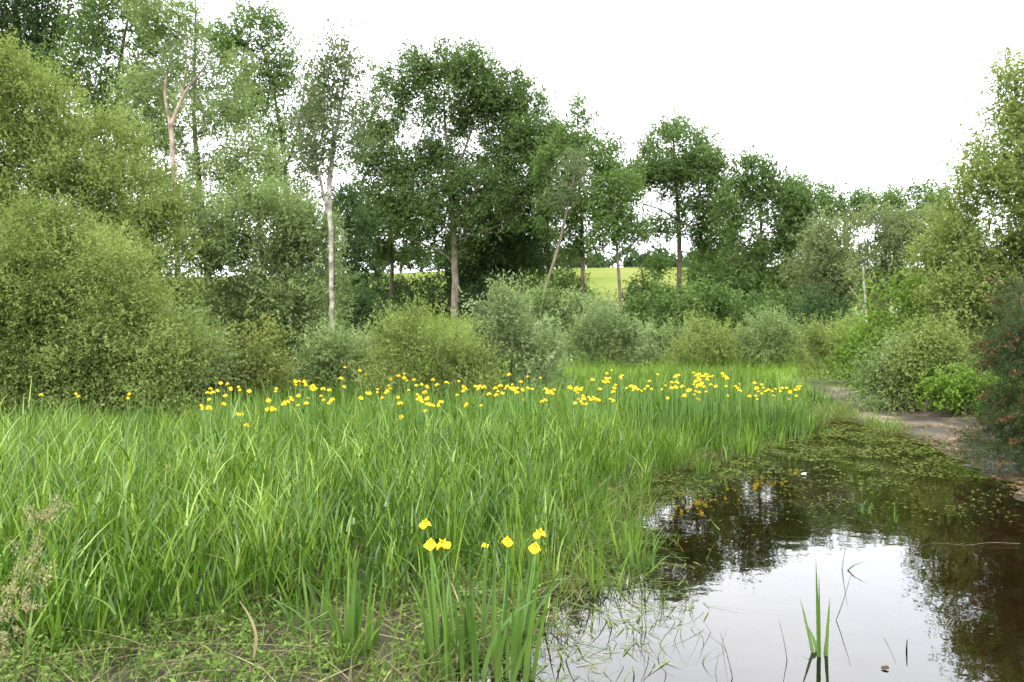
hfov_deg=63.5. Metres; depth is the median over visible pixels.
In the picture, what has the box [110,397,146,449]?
yellow iris
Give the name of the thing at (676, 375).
yellow iris
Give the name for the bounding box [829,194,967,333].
willow tree
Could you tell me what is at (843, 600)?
dead stalk
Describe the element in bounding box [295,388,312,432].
yellow iris
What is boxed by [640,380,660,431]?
yellow iris
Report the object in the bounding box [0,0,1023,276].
sky
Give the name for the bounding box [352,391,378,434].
yellow iris
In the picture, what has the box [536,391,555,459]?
yellow iris
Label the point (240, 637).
marsh herb undergrowth
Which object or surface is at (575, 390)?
yellow iris
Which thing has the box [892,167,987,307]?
skyline tree
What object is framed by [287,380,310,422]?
yellow iris
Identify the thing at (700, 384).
yellow iris
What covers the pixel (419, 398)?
yellow iris
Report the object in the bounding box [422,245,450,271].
hedgerow tree
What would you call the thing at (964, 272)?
willow tree
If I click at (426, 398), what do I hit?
yellow iris
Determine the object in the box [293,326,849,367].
reed grass
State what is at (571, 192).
leaning birch
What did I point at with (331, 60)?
birch tree
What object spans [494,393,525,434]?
yellow iris
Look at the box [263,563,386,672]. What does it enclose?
iris clump
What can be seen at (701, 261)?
ash tree
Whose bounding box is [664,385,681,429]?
yellow iris
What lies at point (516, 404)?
yellow iris
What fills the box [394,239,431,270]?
hedgerow tree
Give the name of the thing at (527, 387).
yellow iris
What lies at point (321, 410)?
yellow iris
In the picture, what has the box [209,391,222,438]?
yellow iris
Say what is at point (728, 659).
dead stalk
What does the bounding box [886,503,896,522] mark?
iris clump
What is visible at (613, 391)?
yellow iris
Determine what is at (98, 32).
oak tree
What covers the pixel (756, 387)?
yellow iris
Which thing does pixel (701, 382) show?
yellow iris
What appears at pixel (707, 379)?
yellow iris
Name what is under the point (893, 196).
skyline tree
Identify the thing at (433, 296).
bramble bush
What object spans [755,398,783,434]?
yellow iris
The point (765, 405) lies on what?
yellow iris
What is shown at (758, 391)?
yellow iris
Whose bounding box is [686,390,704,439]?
yellow iris
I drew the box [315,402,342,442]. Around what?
yellow iris
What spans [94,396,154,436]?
iris clump
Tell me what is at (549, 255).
ash tree
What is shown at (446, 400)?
yellow iris
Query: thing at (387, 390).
yellow iris
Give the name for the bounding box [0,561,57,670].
flowering grass
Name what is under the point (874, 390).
willow bush
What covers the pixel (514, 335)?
willow bush
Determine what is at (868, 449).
pond weed
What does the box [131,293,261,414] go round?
willow bush
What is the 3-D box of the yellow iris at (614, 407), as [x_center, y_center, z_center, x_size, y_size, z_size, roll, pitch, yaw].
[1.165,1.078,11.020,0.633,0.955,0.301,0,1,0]
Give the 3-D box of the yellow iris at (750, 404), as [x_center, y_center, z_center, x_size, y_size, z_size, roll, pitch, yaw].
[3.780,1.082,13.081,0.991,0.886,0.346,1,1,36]
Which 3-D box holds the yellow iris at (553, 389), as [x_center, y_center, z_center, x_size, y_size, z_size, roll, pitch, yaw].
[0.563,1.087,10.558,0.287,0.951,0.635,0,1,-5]
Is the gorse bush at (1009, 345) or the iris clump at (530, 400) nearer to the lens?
the gorse bush at (1009, 345)
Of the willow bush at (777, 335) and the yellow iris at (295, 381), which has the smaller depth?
the yellow iris at (295, 381)
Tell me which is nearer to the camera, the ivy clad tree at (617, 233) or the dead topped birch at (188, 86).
the dead topped birch at (188, 86)
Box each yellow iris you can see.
[68,393,81,447]
[70,395,112,443]
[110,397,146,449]
[116,392,138,435]
[207,383,241,425]
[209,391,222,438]
[213,381,227,417]
[220,388,232,437]
[224,385,256,423]
[235,389,263,428]
[261,398,279,438]
[272,387,283,423]
[277,401,314,462]
[278,393,312,449]
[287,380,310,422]
[293,380,309,422]
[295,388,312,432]
[299,389,333,430]
[302,398,338,453]
[308,395,337,432]
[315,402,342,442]
[331,397,358,443]
[333,385,356,431]
[339,376,350,410]
[343,366,352,401]
[350,396,371,438]
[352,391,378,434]
[372,389,404,434]
[383,401,402,448]
[386,396,412,454]
[394,376,408,422]
[401,380,416,430]
[401,396,441,440]
[401,397,423,444]
[407,389,416,430]
[410,393,418,467]
[410,398,439,439]
[411,400,423,439]
[412,384,429,427]
[415,390,426,434]
[421,385,435,426]
[425,400,448,436]
[430,383,444,422]
[434,382,448,438]
[442,381,456,424]
[455,389,476,425]
[469,384,494,429]
[470,385,501,427]
[482,372,510,410]
[487,392,508,436]
[488,386,500,426]
[491,384,509,421]
[491,390,509,426]
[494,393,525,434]
[499,391,527,427]
[500,385,540,431]
[501,391,519,427]
[504,388,538,438]
[506,383,523,434]
[511,386,542,443]
[518,387,535,448]
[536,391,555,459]
[540,387,553,434]
[543,391,563,429]
[544,388,570,437]
[560,385,571,428]
[561,389,585,427]
[574,386,583,428]
[581,386,623,436]
[600,377,608,413]
[600,380,609,417]
[610,384,631,435]
[611,390,651,444]
[616,385,655,430]
[618,384,643,423]
[619,376,634,418]
[622,387,630,431]
[624,384,637,417]
[624,386,646,444]
[624,390,647,432]
[626,389,640,433]
[631,389,650,436]
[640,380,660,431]
[641,388,661,442]
[643,388,657,429]
[647,397,680,429]
[655,384,671,423]
[657,386,679,434]
[660,380,687,423]
[663,374,687,410]
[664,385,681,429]
[666,380,697,417]
[671,374,693,411]
[671,385,686,436]
[677,391,700,430]
[685,384,709,425]
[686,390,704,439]
[689,393,715,443]
[690,383,708,427]
[691,391,718,435]
[696,385,710,417]
[698,381,715,435]
[700,378,718,418]
[700,385,726,425]
[701,383,721,421]
[712,384,731,428]
[718,385,740,430]
[730,387,769,426]
[731,383,747,433]
[736,381,766,417]
[744,386,763,424]
[754,390,776,420]
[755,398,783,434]
[759,388,775,422]
[759,390,785,437]
[759,390,793,418]
[767,387,792,430]
[774,388,801,433]
[779,390,792,417]
[785,385,810,418]
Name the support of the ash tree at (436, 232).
on the ground at (606, 278)
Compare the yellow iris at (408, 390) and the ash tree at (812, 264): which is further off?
the ash tree at (812, 264)
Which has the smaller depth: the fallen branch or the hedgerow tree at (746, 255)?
the fallen branch
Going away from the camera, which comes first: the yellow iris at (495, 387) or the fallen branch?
the fallen branch
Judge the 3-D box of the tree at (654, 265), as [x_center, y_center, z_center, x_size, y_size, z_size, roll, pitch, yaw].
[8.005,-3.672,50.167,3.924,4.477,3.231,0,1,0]
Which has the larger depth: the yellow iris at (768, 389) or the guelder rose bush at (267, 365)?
the guelder rose bush at (267, 365)
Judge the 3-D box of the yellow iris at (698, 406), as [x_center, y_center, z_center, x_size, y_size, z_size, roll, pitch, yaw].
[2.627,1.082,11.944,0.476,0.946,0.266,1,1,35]
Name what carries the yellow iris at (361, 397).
on the ground at (606, 278)
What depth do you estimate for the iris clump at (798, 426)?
12.88 m
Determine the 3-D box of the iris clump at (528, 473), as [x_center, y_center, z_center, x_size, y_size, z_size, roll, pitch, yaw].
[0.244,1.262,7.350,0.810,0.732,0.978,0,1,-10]
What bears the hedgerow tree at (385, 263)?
on the ground at (606, 278)
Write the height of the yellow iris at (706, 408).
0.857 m
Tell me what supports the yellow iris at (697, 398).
on the ground at (606, 278)
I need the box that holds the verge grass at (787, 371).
[102,311,1023,435]
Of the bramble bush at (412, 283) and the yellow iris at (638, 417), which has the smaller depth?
the yellow iris at (638, 417)
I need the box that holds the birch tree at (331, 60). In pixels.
[267,16,399,331]
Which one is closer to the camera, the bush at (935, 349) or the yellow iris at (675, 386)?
the yellow iris at (675, 386)
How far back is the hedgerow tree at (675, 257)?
100.05 m
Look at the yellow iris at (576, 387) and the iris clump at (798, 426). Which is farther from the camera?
the iris clump at (798, 426)
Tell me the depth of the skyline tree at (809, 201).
39.41 m
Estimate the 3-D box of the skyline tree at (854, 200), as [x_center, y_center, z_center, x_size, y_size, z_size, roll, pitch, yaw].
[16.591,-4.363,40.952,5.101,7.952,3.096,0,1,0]
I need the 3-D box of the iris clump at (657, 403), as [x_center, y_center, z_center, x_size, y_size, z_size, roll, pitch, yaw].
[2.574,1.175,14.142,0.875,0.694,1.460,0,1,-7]
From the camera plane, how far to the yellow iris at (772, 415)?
12.84 m
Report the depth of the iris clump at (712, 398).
13.45 m
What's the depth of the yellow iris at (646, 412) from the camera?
11.42 m
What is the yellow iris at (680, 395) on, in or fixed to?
on the ground at (606, 278)
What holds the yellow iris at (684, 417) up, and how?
on the ground at (606, 278)
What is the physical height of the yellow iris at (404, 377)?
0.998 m
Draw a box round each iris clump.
[7,396,91,432]
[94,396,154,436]
[206,388,277,426]
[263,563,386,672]
[264,569,330,643]
[336,378,382,406]
[385,386,460,417]
[403,518,577,681]
[487,385,560,419]
[494,441,582,514]
[548,449,616,506]
[551,386,630,417]
[619,525,670,571]
[639,392,681,416]
[674,385,743,420]
[727,392,811,438]
[800,567,829,656]
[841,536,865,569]
[854,501,871,513]
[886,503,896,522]
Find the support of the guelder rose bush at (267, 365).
on the ground at (606, 278)
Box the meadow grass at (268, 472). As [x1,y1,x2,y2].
[0,358,850,660]
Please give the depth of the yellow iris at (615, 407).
11.21 m
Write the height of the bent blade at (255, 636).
0.289 m
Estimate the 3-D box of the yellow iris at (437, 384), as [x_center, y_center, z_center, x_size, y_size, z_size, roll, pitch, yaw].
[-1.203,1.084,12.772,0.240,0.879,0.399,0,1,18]
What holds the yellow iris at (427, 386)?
on the ground at (606, 278)
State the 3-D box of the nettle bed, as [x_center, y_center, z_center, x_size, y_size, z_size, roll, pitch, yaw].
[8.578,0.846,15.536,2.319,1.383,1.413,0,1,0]
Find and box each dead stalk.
[721,636,732,677]
[836,575,850,620]
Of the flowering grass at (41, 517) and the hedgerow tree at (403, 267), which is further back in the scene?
the hedgerow tree at (403, 267)
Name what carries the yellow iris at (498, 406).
on the ground at (606, 278)
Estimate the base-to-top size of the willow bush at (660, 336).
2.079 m
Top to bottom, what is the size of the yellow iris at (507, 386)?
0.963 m
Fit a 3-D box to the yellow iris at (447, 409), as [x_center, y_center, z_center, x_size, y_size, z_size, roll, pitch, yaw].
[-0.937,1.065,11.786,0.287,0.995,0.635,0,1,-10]
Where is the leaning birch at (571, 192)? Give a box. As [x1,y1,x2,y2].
[535,137,603,310]
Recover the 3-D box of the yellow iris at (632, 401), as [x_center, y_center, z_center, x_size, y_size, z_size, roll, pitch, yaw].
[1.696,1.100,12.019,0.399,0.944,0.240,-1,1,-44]
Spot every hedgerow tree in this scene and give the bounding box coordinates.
[368,251,397,272]
[387,244,417,272]
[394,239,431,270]
[406,244,435,271]
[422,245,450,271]
[554,247,592,267]
[573,245,605,267]
[585,249,628,267]
[612,245,641,266]
[629,248,652,266]
[641,244,676,266]
[647,246,676,266]
[671,250,708,266]
[724,239,766,264]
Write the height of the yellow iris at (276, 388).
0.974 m
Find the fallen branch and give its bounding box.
[923,542,1019,545]
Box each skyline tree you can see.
[757,167,817,318]
[775,169,847,321]
[804,172,896,324]
[858,180,916,318]
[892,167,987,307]
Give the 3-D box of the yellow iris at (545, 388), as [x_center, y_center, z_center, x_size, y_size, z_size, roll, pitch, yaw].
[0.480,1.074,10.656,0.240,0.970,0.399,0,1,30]
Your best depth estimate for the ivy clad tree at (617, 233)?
38.83 m
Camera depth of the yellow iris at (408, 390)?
11.75 m
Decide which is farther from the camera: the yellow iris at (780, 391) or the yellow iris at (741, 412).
the yellow iris at (780, 391)
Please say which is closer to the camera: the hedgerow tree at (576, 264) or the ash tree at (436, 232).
the ash tree at (436, 232)
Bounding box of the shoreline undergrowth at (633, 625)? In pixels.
[264,442,881,681]
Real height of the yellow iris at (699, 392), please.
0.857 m
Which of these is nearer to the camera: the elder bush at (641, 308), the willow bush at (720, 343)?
the willow bush at (720, 343)
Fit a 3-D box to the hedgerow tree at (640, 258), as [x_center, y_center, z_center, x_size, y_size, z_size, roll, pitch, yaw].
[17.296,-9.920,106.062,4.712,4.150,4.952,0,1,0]
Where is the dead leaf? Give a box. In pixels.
[881,665,888,669]
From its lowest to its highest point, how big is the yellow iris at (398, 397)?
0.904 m
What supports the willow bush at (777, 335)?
on the ground at (606, 278)
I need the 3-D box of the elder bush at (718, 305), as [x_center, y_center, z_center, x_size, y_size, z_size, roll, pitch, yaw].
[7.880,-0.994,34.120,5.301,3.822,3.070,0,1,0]
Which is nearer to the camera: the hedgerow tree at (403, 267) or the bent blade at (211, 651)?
the bent blade at (211, 651)
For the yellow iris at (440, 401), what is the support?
on the ground at (606, 278)
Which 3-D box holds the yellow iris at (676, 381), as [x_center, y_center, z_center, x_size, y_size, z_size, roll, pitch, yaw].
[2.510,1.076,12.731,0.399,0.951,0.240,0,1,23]
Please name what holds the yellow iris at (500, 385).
on the ground at (606, 278)
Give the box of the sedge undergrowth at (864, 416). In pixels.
[0,394,914,681]
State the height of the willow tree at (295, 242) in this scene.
5.829 m
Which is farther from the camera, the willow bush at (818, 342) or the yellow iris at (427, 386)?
the willow bush at (818, 342)
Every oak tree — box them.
[0,0,112,199]
[28,0,209,164]
[185,0,344,323]
[336,25,570,320]
[625,106,742,298]
[700,141,822,312]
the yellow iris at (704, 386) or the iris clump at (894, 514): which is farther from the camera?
the yellow iris at (704, 386)
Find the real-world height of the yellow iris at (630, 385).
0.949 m
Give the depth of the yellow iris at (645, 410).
11.74 m
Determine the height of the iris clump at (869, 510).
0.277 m
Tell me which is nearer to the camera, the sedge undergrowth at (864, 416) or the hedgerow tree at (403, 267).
the sedge undergrowth at (864, 416)
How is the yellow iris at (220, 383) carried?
on the ground at (606, 278)
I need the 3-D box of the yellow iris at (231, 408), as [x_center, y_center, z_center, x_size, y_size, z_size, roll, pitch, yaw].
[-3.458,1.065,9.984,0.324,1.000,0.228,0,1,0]
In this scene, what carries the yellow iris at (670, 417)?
on the ground at (606, 278)
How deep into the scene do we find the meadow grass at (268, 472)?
6.43 m
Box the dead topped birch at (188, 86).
[127,7,252,291]
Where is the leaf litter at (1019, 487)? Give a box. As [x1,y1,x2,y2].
[894,423,1023,497]
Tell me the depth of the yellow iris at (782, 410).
13.11 m
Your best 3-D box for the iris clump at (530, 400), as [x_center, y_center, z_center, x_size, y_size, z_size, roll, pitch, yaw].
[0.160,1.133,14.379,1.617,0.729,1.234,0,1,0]
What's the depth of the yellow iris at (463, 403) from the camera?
11.16 m
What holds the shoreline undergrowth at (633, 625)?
on the ground at (606, 278)
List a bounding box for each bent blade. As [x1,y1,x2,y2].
[199,643,219,672]
[240,602,257,659]
[352,603,417,650]
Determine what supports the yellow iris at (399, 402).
on the ground at (606, 278)
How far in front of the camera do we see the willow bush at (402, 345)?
15.80 m
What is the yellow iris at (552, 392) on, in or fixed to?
on the ground at (606, 278)
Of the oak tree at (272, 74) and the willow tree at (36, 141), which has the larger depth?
the oak tree at (272, 74)
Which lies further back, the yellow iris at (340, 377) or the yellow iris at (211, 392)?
the yellow iris at (340, 377)
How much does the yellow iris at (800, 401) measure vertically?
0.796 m
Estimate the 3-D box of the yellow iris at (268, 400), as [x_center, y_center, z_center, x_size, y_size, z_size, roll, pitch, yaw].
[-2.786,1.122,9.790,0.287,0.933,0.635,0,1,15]
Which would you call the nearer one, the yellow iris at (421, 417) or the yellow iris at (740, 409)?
the yellow iris at (421, 417)
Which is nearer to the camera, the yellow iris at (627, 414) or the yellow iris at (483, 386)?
the yellow iris at (483, 386)
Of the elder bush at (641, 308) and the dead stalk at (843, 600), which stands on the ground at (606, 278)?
the elder bush at (641, 308)
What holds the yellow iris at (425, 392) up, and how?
on the ground at (606, 278)
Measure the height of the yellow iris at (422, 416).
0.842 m
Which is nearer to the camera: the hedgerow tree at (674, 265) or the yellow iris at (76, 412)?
the yellow iris at (76, 412)
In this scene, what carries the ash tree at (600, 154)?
on the ground at (606, 278)
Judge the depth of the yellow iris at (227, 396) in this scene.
10.96 m
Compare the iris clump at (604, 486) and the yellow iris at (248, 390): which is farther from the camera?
the yellow iris at (248, 390)
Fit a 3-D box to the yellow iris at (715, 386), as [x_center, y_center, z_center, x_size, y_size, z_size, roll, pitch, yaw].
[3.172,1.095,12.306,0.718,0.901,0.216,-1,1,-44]
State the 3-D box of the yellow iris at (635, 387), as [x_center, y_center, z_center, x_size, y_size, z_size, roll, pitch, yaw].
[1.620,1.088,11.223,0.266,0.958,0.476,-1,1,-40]
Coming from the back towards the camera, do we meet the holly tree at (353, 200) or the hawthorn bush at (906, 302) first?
the holly tree at (353, 200)
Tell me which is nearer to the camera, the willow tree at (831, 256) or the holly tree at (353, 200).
the willow tree at (831, 256)
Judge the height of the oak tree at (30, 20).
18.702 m
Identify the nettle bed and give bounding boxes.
[902,354,1023,414]
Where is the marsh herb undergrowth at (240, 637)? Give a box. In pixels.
[0,544,553,681]
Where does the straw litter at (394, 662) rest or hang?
on the ground at (606, 278)
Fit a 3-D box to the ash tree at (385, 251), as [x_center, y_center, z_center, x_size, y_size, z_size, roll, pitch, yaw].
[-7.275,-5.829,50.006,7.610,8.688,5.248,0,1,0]
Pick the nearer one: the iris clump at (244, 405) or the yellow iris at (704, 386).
the yellow iris at (704, 386)
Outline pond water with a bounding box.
[438,418,1023,681]
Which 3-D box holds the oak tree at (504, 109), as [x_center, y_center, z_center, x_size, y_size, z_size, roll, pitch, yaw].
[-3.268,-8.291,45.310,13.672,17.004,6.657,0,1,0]
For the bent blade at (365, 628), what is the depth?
4.02 m
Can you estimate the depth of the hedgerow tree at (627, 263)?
108.80 m
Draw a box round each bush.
[0,174,244,423]
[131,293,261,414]
[186,299,320,406]
[255,308,391,400]
[324,268,425,338]
[332,285,512,401]
[350,267,462,309]
[384,276,502,316]
[444,267,577,402]
[447,267,558,319]
[506,274,623,341]
[531,264,599,317]
[555,291,666,367]
[610,268,703,339]
[618,260,679,322]
[631,312,715,358]
[654,272,760,344]
[657,294,746,369]
[665,252,736,322]
[704,282,819,345]
[728,296,824,369]
[766,279,884,359]
[778,299,897,381]
[818,256,958,396]
[833,323,958,411]
[866,294,995,413]
[943,264,1023,476]
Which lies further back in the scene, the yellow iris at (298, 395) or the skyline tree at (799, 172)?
the skyline tree at (799, 172)
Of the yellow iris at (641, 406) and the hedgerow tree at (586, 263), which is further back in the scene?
the hedgerow tree at (586, 263)
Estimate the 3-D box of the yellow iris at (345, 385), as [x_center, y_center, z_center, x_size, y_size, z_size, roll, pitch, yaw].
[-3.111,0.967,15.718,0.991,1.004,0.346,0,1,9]
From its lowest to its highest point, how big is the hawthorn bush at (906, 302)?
3.469 m
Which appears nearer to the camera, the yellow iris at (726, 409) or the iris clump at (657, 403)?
the yellow iris at (726, 409)
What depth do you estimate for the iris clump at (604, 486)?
7.88 m
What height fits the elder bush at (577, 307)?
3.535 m
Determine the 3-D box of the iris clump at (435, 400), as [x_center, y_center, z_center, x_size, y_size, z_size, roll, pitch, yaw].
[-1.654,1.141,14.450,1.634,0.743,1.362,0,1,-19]
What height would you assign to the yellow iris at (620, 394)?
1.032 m
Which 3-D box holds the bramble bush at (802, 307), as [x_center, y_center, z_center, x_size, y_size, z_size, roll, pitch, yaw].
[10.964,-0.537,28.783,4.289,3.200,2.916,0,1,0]
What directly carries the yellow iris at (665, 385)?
on the ground at (606, 278)
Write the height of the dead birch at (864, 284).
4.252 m
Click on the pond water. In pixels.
(957, 609)
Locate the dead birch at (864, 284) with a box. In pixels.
[847,244,890,363]
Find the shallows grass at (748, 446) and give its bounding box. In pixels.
[367,389,836,610]
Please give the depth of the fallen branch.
6.48 m
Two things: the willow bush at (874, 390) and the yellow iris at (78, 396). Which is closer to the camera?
the yellow iris at (78, 396)
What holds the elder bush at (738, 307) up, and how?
on the ground at (606, 278)
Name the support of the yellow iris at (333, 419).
on the ground at (606, 278)
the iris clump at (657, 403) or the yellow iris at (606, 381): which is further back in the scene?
the iris clump at (657, 403)
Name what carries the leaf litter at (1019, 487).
on the ground at (606, 278)
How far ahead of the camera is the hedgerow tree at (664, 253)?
102.78 m
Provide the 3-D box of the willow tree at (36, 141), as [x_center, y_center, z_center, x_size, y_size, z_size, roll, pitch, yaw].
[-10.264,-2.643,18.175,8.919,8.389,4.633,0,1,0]
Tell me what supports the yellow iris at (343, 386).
on the ground at (606, 278)
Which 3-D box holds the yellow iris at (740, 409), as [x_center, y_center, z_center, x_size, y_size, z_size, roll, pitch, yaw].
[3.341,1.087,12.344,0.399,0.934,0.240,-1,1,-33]
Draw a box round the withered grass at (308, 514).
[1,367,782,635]
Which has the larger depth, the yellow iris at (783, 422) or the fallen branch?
the yellow iris at (783, 422)
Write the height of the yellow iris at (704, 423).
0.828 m
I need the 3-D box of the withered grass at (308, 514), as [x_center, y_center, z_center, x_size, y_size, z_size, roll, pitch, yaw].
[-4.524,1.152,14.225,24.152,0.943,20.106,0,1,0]
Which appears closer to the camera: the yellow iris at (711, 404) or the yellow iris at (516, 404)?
the yellow iris at (516, 404)
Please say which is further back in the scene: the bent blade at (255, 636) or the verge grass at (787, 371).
the verge grass at (787, 371)
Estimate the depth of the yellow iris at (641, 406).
11.67 m
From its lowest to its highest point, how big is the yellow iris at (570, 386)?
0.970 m
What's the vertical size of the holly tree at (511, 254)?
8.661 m
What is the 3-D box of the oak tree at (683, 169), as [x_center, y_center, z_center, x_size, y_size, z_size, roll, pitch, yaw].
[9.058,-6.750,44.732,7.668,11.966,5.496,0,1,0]
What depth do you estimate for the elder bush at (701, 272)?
42.55 m
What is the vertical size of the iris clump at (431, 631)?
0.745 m
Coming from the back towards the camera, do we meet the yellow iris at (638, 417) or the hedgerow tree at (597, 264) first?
the hedgerow tree at (597, 264)
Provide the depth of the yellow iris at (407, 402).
12.70 m
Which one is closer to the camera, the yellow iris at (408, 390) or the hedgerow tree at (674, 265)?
the yellow iris at (408, 390)
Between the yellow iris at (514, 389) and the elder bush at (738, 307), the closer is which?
the yellow iris at (514, 389)
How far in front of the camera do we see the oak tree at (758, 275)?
40.40 m
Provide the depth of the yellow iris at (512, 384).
10.86 m
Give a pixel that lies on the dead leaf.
(885, 667)
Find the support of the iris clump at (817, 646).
in the pond water
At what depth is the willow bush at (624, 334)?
26.63 m
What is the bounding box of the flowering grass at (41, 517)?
[0,493,73,681]
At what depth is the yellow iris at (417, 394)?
9.82 m
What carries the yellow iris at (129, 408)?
on the ground at (606, 278)
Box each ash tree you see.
[101,0,304,321]
[340,177,445,312]
[422,156,529,292]
[495,119,602,314]
[515,82,649,296]
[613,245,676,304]
[682,188,769,308]
[779,208,841,309]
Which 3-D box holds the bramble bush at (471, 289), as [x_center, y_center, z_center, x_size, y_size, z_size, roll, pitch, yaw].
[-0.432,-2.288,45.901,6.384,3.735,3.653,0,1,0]
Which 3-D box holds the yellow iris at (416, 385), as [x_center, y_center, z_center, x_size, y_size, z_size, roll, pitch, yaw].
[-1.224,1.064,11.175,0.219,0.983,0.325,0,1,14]
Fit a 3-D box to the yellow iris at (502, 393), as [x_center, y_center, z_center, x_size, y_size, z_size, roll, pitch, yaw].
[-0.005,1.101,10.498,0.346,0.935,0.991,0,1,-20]
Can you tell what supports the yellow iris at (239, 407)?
on the ground at (606, 278)
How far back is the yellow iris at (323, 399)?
9.73 m
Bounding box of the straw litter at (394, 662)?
[2,450,722,681]
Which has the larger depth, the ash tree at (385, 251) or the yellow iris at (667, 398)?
the ash tree at (385, 251)
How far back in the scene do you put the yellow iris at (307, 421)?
9.57 m
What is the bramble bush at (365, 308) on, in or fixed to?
on the ground at (606, 278)
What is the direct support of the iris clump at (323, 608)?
on the ground at (606, 278)
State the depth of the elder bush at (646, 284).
42.83 m
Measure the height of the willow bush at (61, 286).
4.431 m
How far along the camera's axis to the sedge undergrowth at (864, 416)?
4.88 m
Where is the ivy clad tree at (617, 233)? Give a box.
[565,147,661,310]
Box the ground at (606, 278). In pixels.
[0,266,1023,681]
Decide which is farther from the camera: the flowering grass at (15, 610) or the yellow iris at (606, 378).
the yellow iris at (606, 378)
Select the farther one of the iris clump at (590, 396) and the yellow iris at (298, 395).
the iris clump at (590, 396)
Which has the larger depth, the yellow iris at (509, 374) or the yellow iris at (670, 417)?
the yellow iris at (509, 374)
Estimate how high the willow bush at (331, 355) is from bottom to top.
2.314 m
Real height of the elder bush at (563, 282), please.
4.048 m
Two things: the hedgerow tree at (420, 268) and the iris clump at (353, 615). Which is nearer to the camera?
the iris clump at (353, 615)
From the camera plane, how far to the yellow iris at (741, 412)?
12.73 m
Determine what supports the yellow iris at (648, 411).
on the ground at (606, 278)
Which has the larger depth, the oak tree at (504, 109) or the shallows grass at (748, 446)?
the oak tree at (504, 109)
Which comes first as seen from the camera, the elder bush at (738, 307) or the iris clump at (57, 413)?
the iris clump at (57, 413)
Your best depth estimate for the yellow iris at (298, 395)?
10.02 m
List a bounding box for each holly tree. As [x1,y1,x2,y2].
[317,178,392,324]
[437,176,561,294]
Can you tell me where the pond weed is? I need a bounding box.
[414,413,1023,681]
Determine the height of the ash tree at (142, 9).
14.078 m
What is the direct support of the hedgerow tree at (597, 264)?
on the ground at (606, 278)
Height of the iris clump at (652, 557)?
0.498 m
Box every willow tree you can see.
[0,25,241,395]
[159,163,375,388]
[774,201,870,326]
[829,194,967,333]
[899,45,1023,396]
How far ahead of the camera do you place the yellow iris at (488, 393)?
10.36 m
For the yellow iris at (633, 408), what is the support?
on the ground at (606, 278)
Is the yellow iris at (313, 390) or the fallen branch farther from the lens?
the yellow iris at (313, 390)
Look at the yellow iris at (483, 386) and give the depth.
10.78 m
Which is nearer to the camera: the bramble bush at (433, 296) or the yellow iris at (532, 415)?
the yellow iris at (532, 415)
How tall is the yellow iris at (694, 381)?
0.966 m

